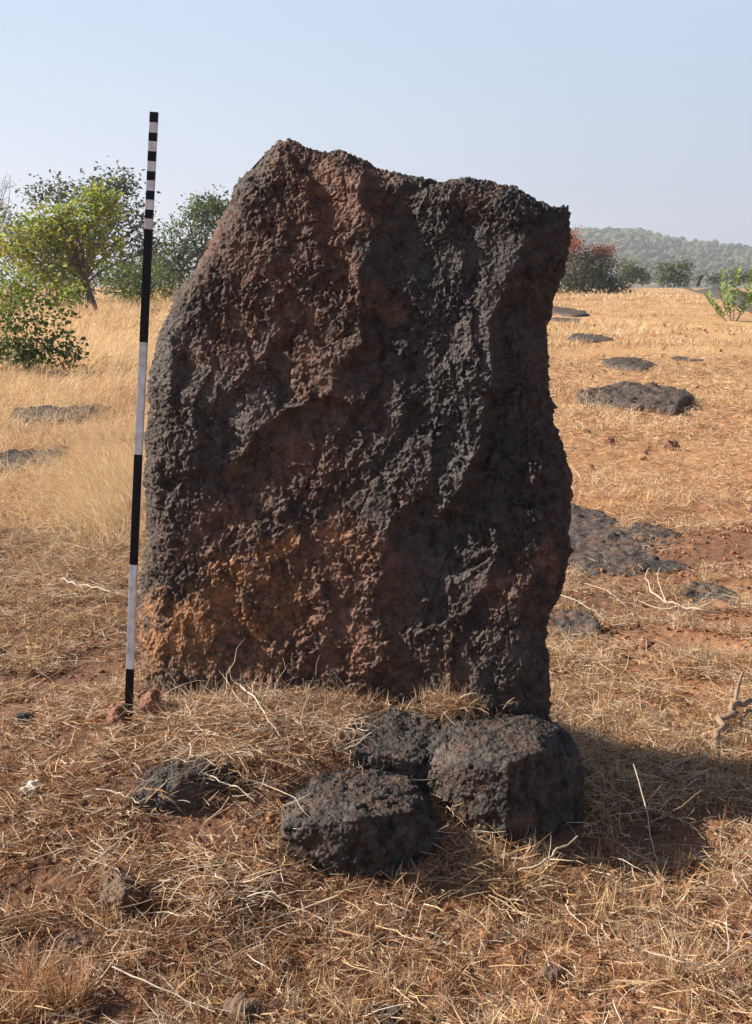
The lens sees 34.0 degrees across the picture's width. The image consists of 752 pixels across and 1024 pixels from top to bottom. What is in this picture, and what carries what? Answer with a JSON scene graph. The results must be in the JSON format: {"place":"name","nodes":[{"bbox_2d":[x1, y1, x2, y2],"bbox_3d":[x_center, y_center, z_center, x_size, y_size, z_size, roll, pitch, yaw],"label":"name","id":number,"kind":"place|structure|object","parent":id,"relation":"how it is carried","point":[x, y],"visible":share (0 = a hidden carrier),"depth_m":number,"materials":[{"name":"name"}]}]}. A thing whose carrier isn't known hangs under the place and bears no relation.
{"place":"outdoors","nodes":[
{"label":"outdoors","id":0,"kind":"place"},
{"bbox_2d":[0,288,751,1023],"bbox_3d":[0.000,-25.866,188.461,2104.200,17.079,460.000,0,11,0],"label":"ground","id":1,"kind":"structure","parent":0,"point":[716,546],"depth_m":3.03,"materials":[{"name":"plant"}]},
{"bbox_2d":[0,172,16,241],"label":"bare tree","id":2,"kind":"object","parent":1,"relation":"on","point":[1,202],"visible":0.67,"depth_m":46.62,"materials":[{"name":"plant"}]},
{"bbox_2d":[0,970,48,1020],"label":"grass tuft","id":3,"kind":"object","parent":1,"relation":"on","point":[15,998],"visible":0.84,"depth_m":2.37,"materials":[{"name":"plant"}]},
{"bbox_2d":[15,712,34,729],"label":"stone","id":4,"kind":"object","parent":1,"relation":"on","point":[23,715],"visible":0.52,"depth_m":3.49,"materials":[{"name":"grey stone"}]},
{"bbox_2d":[18,779,42,793],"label":"dead leaf","id":5,"kind":"object","parent":1,"relation":"on","point":[30,783],"visible":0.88,"depth_m":3.08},
{"bbox_2d":[0,446,67,472],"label":"rock slab","id":6,"kind":"object","parent":1,"relation":"on","point":[10,456],"visible":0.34,"depth_m":9.52,"materials":[{"name":"grey stone"}]},
{"bbox_2d":[0,938,69,998],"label":"grass tuft","id":7,"kind":"object","parent":1,"relation":"on","point":[25,969],"visible":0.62,"depth_m":2.47,"materials":[{"name":"plant"}]},
{"bbox_2d":[0,261,90,375],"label":"shrub","id":8,"kind":"object","parent":1,"relation":"on","point":[27,356],"visible":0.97,"depth_m":16.81,"materials":[{"name":"green plant"}]},
{"bbox_2d":[0,229,98,307],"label":"shrub","id":9,"kind":"object","parent":1,"relation":"on","point":[39,286],"visible":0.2,"depth_m":40.90,"materials":[{"name":"green plant"}]},
{"bbox_2d":[11,403,115,424],"bbox_3d":[-3.111,-0.915,12.214,1.050,0.253,1.367,-2,11,-8],"label":"rock slab","id":10,"kind":"object","parent":1,"relation":"on","point":[54,408],"visible":0.26,"depth_m":12.15,"materials":[{"name":"grey stone"}]},
{"bbox_2d":[24,940,108,1022],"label":"grass tuft","id":11,"kind":"object","parent":1,"relation":"on","point":[70,991],"visible":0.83,"depth_m":2.40,"materials":[{"name":"plant"}]},
{"bbox_2d":[0,174,133,312],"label":"tree","id":12,"kind":"object","parent":1,"relation":"on","point":[55,229],"visible":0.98,"depth_m":34.27,"materials":[{"name":"green plant"}]},
{"bbox_2d":[58,930,97,954],"bbox_3d":[-0.630,0.917,2.609,0.082,0.045,0.077,0,11,0],"label":"stone","id":13,"kind":"object","parent":1,"relation":"on","point":[74,937],"visible":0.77,"depth_m":2.59,"materials":[{"name":"stone"}]},
{"bbox_2d":[0,296,170,566],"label":"tall dry grass","id":14,"kind":"structure","parent":1,"relation":"on","point":[114,501],"depth_m":9.50,"materials":[{"name":"plant"}]},
{"bbox_2d":[0,156,172,305],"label":"tree","id":15,"kind":"object","parent":1,"relation":"on","point":[118,186],"visible":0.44,"depth_m":41.75,"materials":[{"name":"green plant"}]},
{"bbox_2d":[61,578,111,592],"bbox_3d":[-1.322,0.331,5.560,0.365,0.022,0.030,9,14,39],"label":"dry stick","id":16,"kind":"object","parent":1,"relation":"on","point":[91,587],"visible":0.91,"depth_m":5.54,"materials":[{"name":"brown wood"}]},
{"bbox_2d":[85,890,124,929],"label":"grass tuft","id":17,"kind":"object","parent":1,"relation":"on","point":[104,918],"visible":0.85,"depth_m":2.67,"materials":[{"name":"plant"}]},
{"bbox_2d":[86,807,124,814],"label":"dry twig","id":18,"kind":"object","parent":1,"relation":"on","point":[104,809],"visible":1,"depth_m":2.93,"materials":[{"name":"brown wood"}]},
{"bbox_2d":[107,703,127,728],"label":"stone","id":19,"kind":"object","parent":1,"relation":"on","point":[114,711],"visible":0.84,"depth_m":3.33,"materials":[{"name":"brown stone"}]},
{"bbox_2d":[96,788,140,803],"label":"dry twig","id":20,"kind":"object","parent":1,"relation":"on","point":[115,793],"visible":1,"depth_m":2.97,"materials":[{"name":"brown wood"}]},
{"bbox_2d":[97,866,143,918],"bbox_3d":[-0.592,0.854,2.780,0.101,0.128,0.263,-5,12,-25],"label":"rock","id":21,"kind":"object","parent":1,"relation":"on","point":[107,884],"visible":0.72,"depth_m":2.70,"materials":[{"name":"brown stone"}]},
{"bbox_2d":[53,234,200,299],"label":"tree","id":22,"kind":"object","parent":1,"relation":"on","point":[120,272],"visible":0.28,"depth_m":50.76,"materials":[{"name":"green plant"}]},
{"bbox_2d":[89,248,168,305],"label":"shrub","id":23,"kind":"object","parent":1,"relation":"on","point":[125,293],"visible":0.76,"depth_m":43.85,"materials":[{"name":"green plant"}]},
{"bbox_2d":[110,288,171,308],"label":"shrub","id":24,"kind":"object","parent":1,"relation":"on","point":[154,299],"visible":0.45,"depth_m":37.91,"materials":[{"name":"green plant"}]},
{"bbox_2d":[125,112,158,721],"bbox_3d":[-0.627,-0.208,3.272,0.148,1.648,0.018,-3,11,-15],"label":"ranging rod","id":25,"kind":"object","parent":1,"relation":"on","point":[142,359],"visible":0.98,"depth_m":3.25,"materials":[{"name":"black paint"}]},
{"bbox_2d":[138,688,160,712],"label":"stone","id":26,"kind":"object","parent":1,"relation":"on","point":[146,698],"visible":0.88,"depth_m":3.34,"materials":[{"name":"brown stone"}]},
{"bbox_2d":[112,966,215,1011],"bbox_3d":[-0.421,0.934,2.404,0.251,0.027,0.013,6,12,28],"label":"dry twig","id":27,"kind":"object","parent":1,"relation":"on","point":[130,975],"visible":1,"depth_m":2.40,"materials":[{"name":"brown wood"}]},
{"bbox_2d":[151,254,188,301],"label":"shrub","id":28,"kind":"object","parent":1,"relation":"on","point":[166,287],"visible":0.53,"depth_m":48.08,"materials":[{"name":"green plant"}]},
{"bbox_2d":[127,754,236,813],"bbox_3d":[-0.477,0.656,3.189,0.274,0.161,0.480,0,11,0],"label":"rock","id":29,"kind":"object","parent":1,"relation":"on","point":[191,796],"visible":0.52,"depth_m":2.99,"materials":[{"name":"grey stone"}]},
{"bbox_2d":[145,777,172,802],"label":"dry twig","id":30,"kind":"object","parent":29,"relation":"on","point":[158,789],"visible":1,"depth_m":2.96,"materials":[{"name":"brown wood"}]},
{"bbox_2d":[152,184,231,291],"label":"tree","id":31,"kind":"object","parent":1,"relation":"on","point":[214,208],"visible":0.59,"depth_m":49.85,"materials":[{"name":"green plant"}]},
{"bbox_2d":[189,871,248,916],"bbox_3d":[-0.365,0.860,2.776,0.127,0.120,0.198,-6,12,-29],"label":"grass tuft","id":32,"kind":"object","parent":1,"relation":"on","point":[237,901],"visible":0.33,"depth_m":2.71,"materials":[{"name":"beige plant"}]},
{"bbox_2d":[220,991,262,1023],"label":"stone","id":33,"kind":"object","parent":1,"relation":"on","point":[237,998],"visible":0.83,"depth_m":2.35,"materials":[{"name":"stone"}]},
{"bbox_2d":[261,823,279,862],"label":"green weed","id":34,"kind":"object","parent":1,"relation":"on","point":[276,839],"visible":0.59,"depth_m":2.87,"materials":[{"name":"green plant"}]},
{"bbox_2d":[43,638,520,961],"bbox_3d":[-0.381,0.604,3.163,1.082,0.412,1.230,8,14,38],"label":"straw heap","id":35,"kind":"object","parent":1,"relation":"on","point":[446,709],"visible":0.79,"depth_m":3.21,"materials":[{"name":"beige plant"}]},
{"bbox_2d":[204,773,254,801],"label":"dry twig","id":36,"kind":"object","parent":35,"relation":"on","point":[216,778],"visible":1,"depth_m":2.97,"materials":[{"name":"brown wood"}]},
{"bbox_2d":[233,728,278,737],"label":"dry twig","id":37,"kind":"object","parent":35,"relation":"on","point":[253,731],"visible":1,"depth_m":3.11,"materials":[{"name":"brown wood"}]},
{"bbox_2d":[240,684,278,734],"bbox_3d":[-0.315,0.520,3.268,0.013,0.053,0.312,-5,12,-24],"label":"dry twig","id":38,"kind":"object","parent":35,"relation":"on","point":[248,692],"visible":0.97,"depth_m":3.25,"materials":[{"name":"brown wood"}]},
{"bbox_2d":[267,691,323,707],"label":"dry twig","id":39,"kind":"object","parent":35,"relation":"on","point":[291,697],"visible":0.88,"depth_m":3.33,"materials":[{"name":"brown wood"}]},
{"bbox_2d":[307,670,338,697],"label":"forked twig","id":40,"kind":"object","parent":35,"relation":"on","point":[323,684],"visible":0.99,"depth_m":3.31,"materials":[{"name":"brown wood"}]},
{"bbox_2d":[136,138,573,729],"bbox_3d":[-0.096,-0.102,3.438,1.298,1.849,0.357,3,11,17],"label":"standing stone","id":41,"kind":"object","parent":1,"relation":"on","point":[358,472],"visible":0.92,"depth_m":3.31,"materials":[{"name":"brown stone"}]},
{"bbox_2d":[280,762,442,883],"bbox_3d":[-0.036,0.800,2.980,0.414,0.328,0.438,0,11,0],"label":"boulder","id":42,"kind":"object","parent":1,"relation":"on","point":[371,822],"visible":0.69,"depth_m":2.83,"materials":[{"name":"grey stone"}]},
{"bbox_2d":[341,963,394,1002],"bbox_3d":[-0.023,0.943,2.459,0.115,0.061,0.132,-4,11,-20],"label":"grass tuft","id":43,"kind":"object","parent":1,"relation":"on","point":[366,979],"visible":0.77,"depth_m":2.46,"materials":[{"name":"plant"}]},
{"bbox_2d":[0,283,751,541],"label":"pale field grass","id":44,"kind":"structure","parent":1,"relation":"on","point":[101,298],"depth_m":12.78,"materials":[{"name":"plant"}]},
{"bbox_2d":[368,931,384,945],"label":"stone","id":45,"kind":"object","parent":1,"relation":"on","point":[379,933],"visible":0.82,"depth_m":2.60,"materials":[{"name":"stone"}]},
{"bbox_2d":[335,709,438,787],"bbox_3d":[0.032,0.644,3.201,0.281,0.195,0.264,0,11,0],"label":"boulder","id":46,"kind":"object","parent":1,"relation":"on","point":[402,736],"visible":0.53,"depth_m":3.15,"materials":[{"name":"grey stone"}]},
{"bbox_2d":[344,732,371,749],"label":"dry twig","id":47,"kind":"object","parent":46,"relation":"on","point":[358,742],"visible":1,"depth_m":3.09,"materials":[{"name":"brown wood"}]},
{"bbox_2d":[373,1003,401,1023],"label":"stone","id":48,"kind":"object","parent":1,"relation":"on","point":[391,1011],"visible":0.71,"depth_m":2.35,"materials":[{"name":"grey stone"}]},
{"bbox_2d":[401,863,431,883],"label":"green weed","id":49,"kind":"object","parent":1,"relation":"on","point":[417,874],"visible":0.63,"depth_m":2.81,"materials":[{"name":"green plant"}]},
{"bbox_2d":[407,999,446,1023],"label":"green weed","id":50,"kind":"object","parent":1,"relation":"on","point":[426,1020],"visible":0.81,"depth_m":2.37,"materials":[{"name":"green plant"}]},
{"bbox_2d":[447,980,459,990],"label":"stone","id":51,"kind":"object","parent":1,"relation":"on","point":[456,982],"visible":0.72,"depth_m":2.48,"materials":[{"name":"stone"}]},
{"bbox_2d":[458,972,491,1000],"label":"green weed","id":52,"kind":"object","parent":1,"relation":"on","point":[476,989],"visible":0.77,"depth_m":2.48,"materials":[{"name":"green plant"}]},
{"bbox_2d":[426,711,584,852],"bbox_3d":[0.333,0.703,3.128,0.423,0.316,0.418,0,11,0],"label":"boulder","id":53,"kind":"object","parent":1,"relation":"on","point":[515,775],"visible":0.82,"depth_m":3.01,"materials":[{"name":"grey stone"}]},
{"bbox_2d":[451,818,574,903],"bbox_3d":[0.319,0.806,2.862,0.291,0.141,0.327,0,11,0],"label":"grass tuft","id":54,"kind":"object","parent":1,"relation":"on","point":[532,861],"visible":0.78,"depth_m":2.87,"materials":[{"name":"plant"}]},
{"bbox_2d":[517,835,577,871],"bbox_3d":[0.408,0.794,2.841,0.192,0.036,0.033,-8,13,-36],"label":"dry twig","id":55,"kind":"object","parent":1,"relation":"on","point":[540,863],"visible":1,"depth_m":2.81,"materials":[{"name":"brown wood"}]},
{"bbox_2d":[537,966,567,989],"bbox_3d":[0.358,0.947,2.491,0.062,0.056,0.046,0,11,0],"label":"stone","id":56,"kind":"object","parent":1,"relation":"on","point":[552,972],"visible":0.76,"depth_m":2.48,"materials":[{"name":"brown stone"}]},
{"bbox_2d":[550,317,580,322],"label":"rock slab","id":57,"kind":"object","parent":1,"relation":"on","point":[565,319],"visible":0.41,"depth_m":30.39,"materials":[{"name":"grey stone"}]},
{"bbox_2d":[552,306,588,316],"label":"rock slab","id":58,"kind":"object","parent":1,"relation":"on","point":[567,312],"visible":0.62,"depth_m":35.22,"materials":[{"name":"grey stone"}]},
{"bbox_2d":[547,607,603,640],"bbox_3d":[0.778,0.478,5.092,0.302,0.094,0.542,0,11,0],"label":"rock slab","id":59,"kind":"object","parent":1,"relation":"on","point":[561,615],"visible":0.41,"depth_m":5.06,"materials":[{"name":"grey stone"}]},
{"bbox_2d":[561,595,606,622],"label":"dry straw stalk","id":60,"kind":"object","parent":1,"relation":"on","point":[582,604],"visible":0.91,"depth_m":5.21,"materials":[{"name":"beige plant"}]},
{"bbox_2d":[567,333,613,342],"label":"rock slab","id":61,"kind":"object","parent":1,"relation":"on","point":[582,337],"visible":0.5,"depth_m":23.82,"materials":[{"name":"grey stone"}]},
{"bbox_2d":[556,225,636,294],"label":"shrub","id":62,"kind":"object","parent":1,"relation":"on","point":[596,277],"visible":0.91,"depth_m":79.63,"materials":[{"name":"green plant"}]},
{"bbox_2d":[604,436,614,445],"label":"stone","id":63,"kind":"object","parent":1,"relation":"on","point":[610,439],"visible":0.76,"depth_m":10.43,"materials":[{"name":"brown stone"}]},
{"bbox_2d":[568,503,658,575],"bbox_3d":[1.189,0.115,7.009,0.623,0.117,2.209,0,11,0],"label":"rock slab","id":64,"kind":"object","parent":1,"relation":"on","point":[591,533],"visible":0.53,"depth_m":6.54,"materials":[{"name":"grey stone"}]},
{"bbox_2d":[602,357,656,371],"bbox_3d":[3.811,-2.125,18.233,0.821,0.264,1.994,0,11,0],"label":"rock slab","id":65,"kind":"object","parent":1,"relation":"on","point":[635,362],"visible":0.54,"depth_m":18.11,"materials":[{"name":"grey stone"}]},
{"bbox_2d":[614,256,657,285],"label":"shrub","id":66,"kind":"object","parent":1,"relation":"on","point":[630,271],"visible":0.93,"depth_m":115.57,"materials":[{"name":"green plant"}]},
{"bbox_2d":[576,381,697,415],"bbox_3d":[2.903,-1.193,13.694,1.346,0.386,2.636,2,11,10],"label":"rock slab","id":67,"kind":"object","parent":1,"relation":"on","point":[654,397],"visible":0.68,"depth_m":13.40,"materials":[{"name":"grey stone"}]},
{"bbox_2d":[638,640,654,651],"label":"stone","id":68,"kind":"object","parent":1,"relation":"on","point":[647,643],"visible":0.68,"depth_m":4.73,"materials":[{"name":"brown stone"}]},
{"bbox_2d":[633,764,660,876],"bbox_3d":[0.669,0.757,3.024,0.009,0.185,0.266,-1,11,-4],"label":"dry straw stalk","id":69,"kind":"object","parent":1,"relation":"on","point":[647,814],"visible":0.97,"depth_m":3.04,"materials":[{"name":"brown plant"}]},
{"bbox_2d":[627,523,684,544],"bbox_3d":[1.582,0.150,6.867,0.341,0.107,0.686,0,11,0],"label":"rock slab","id":70,"kind":"object","parent":1,"relation":"on","point":[659,531],"visible":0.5,"depth_m":6.83,"materials":[{"name":"grey stone"}]},
{"bbox_2d":[637,559,690,573],"bbox_3d":[1.415,0.282,6.070,0.265,0.079,0.215,0,11,0],"label":"rock slab","id":71,"kind":"object","parent":1,"relation":"on","point":[656,565],"visible":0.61,"depth_m":6.02,"materials":[{"name":"grey stone"}]},
{"bbox_2d":[663,440,680,450],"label":"stone","id":72,"kind":"object","parent":1,"relation":"on","point":[671,444],"visible":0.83,"depth_m":10.06,"materials":[{"name":"brown stone"}]},
{"bbox_2d":[648,255,700,287],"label":"shrub","id":73,"kind":"object","parent":1,"relation":"on","point":[673,273],"visible":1,"depth_m":109.78,"materials":[{"name":"green plant"}]},
{"bbox_2d":[638,567,723,613],"bbox_3d":[1.295,0.346,5.344,0.282,0.101,0.481,-6,12,-30],"label":"curled stem","id":74,"kind":"object","parent":1,"relation":"on","point":[688,608],"visible":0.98,"depth_m":5.25,"materials":[{"name":"beige plant"}]},
{"bbox_2d":[621,907,750,990],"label":"grass tuft","id":75,"kind":"object","parent":1,"relation":"on","point":[686,964],"visible":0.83,"depth_m":2.53,"materials":[{"name":"plant"}]},
{"bbox_2d":[670,356,703,361],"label":"rock slab","id":76,"kind":"object","parent":1,"relation":"on","point":[682,358],"visible":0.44,"depth_m":19.30,"materials":[{"name":"grey stone"}]},
{"bbox_2d":[644,949,751,966],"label":"dry twig","id":77,"kind":"object","parent":1,"relation":"on","point":[671,958],"visible":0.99,"depth_m":2.47,"materials":[{"name":"brown wood"}]},
{"bbox_2d":[694,274,704,286],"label":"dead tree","id":78,"kind":"object","parent":1,"relation":"on","point":[698,280],"visible":1,"depth_m":112.90,"materials":[{"name":"wood"}]},
{"bbox_2d":[676,581,745,609],"bbox_3d":[1.504,0.400,5.495,0.290,0.096,0.489,0,11,0],"label":"rock slab","id":79,"kind":"object","parent":1,"relation":"on","point":[700,590],"visible":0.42,"depth_m":5.55,"materials":[{"name":"grey stone"}]},
{"bbox_2d":[702,266,751,320],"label":"milkweed plant","id":80,"kind":"object","parent":1,"relation":"on","point":[747,296],"visible":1,"depth_m":30.71,"materials":[{"name":"green plant"}]},
{"bbox_2d":[705,263,751,285],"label":"shrub","id":81,"kind":"object","parent":1,"relation":"on","point":[713,279],"visible":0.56,"depth_m":132.45,"materials":[{"name":"green plant"}]},
{"bbox_2d":[708,671,751,753],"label":"dead branch","id":82,"kind":"object","parent":1,"relation":"on","point":[721,718],"visible":0.91,"depth_m":3.89,"materials":[{"name":"brown wood"}]},
{"bbox_2d":[0,234,751,287],"bbox_3d":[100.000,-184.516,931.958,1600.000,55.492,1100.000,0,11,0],"label":"hills","id":83,"kind":"structure","parent":0,"point":[628,251],"depth_m":734.78,"materials":[{"name":"green plant"}]},
{"bbox_2d":[561,226,751,287],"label":"woodland","id":84,"kind":"object","parent":83,"relation":"on","point":[640,245],"visible":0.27,"depth_m":775.79,"materials":[{"name":"green plant"}]},
{"bbox_2d":[0,0,751,278],"label":"sky","id":85,"kind":"structure","parent":0,"point":[625,114],"materials":[{"name":"blue"}]},
{"bbox_2d":[683,288,751,312],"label":"road","id":86,"kind":"structure","parent":0,"point":[715,291],"depth_m":65.48,"materials":[{"name":"grey asphalt"}]}
]}

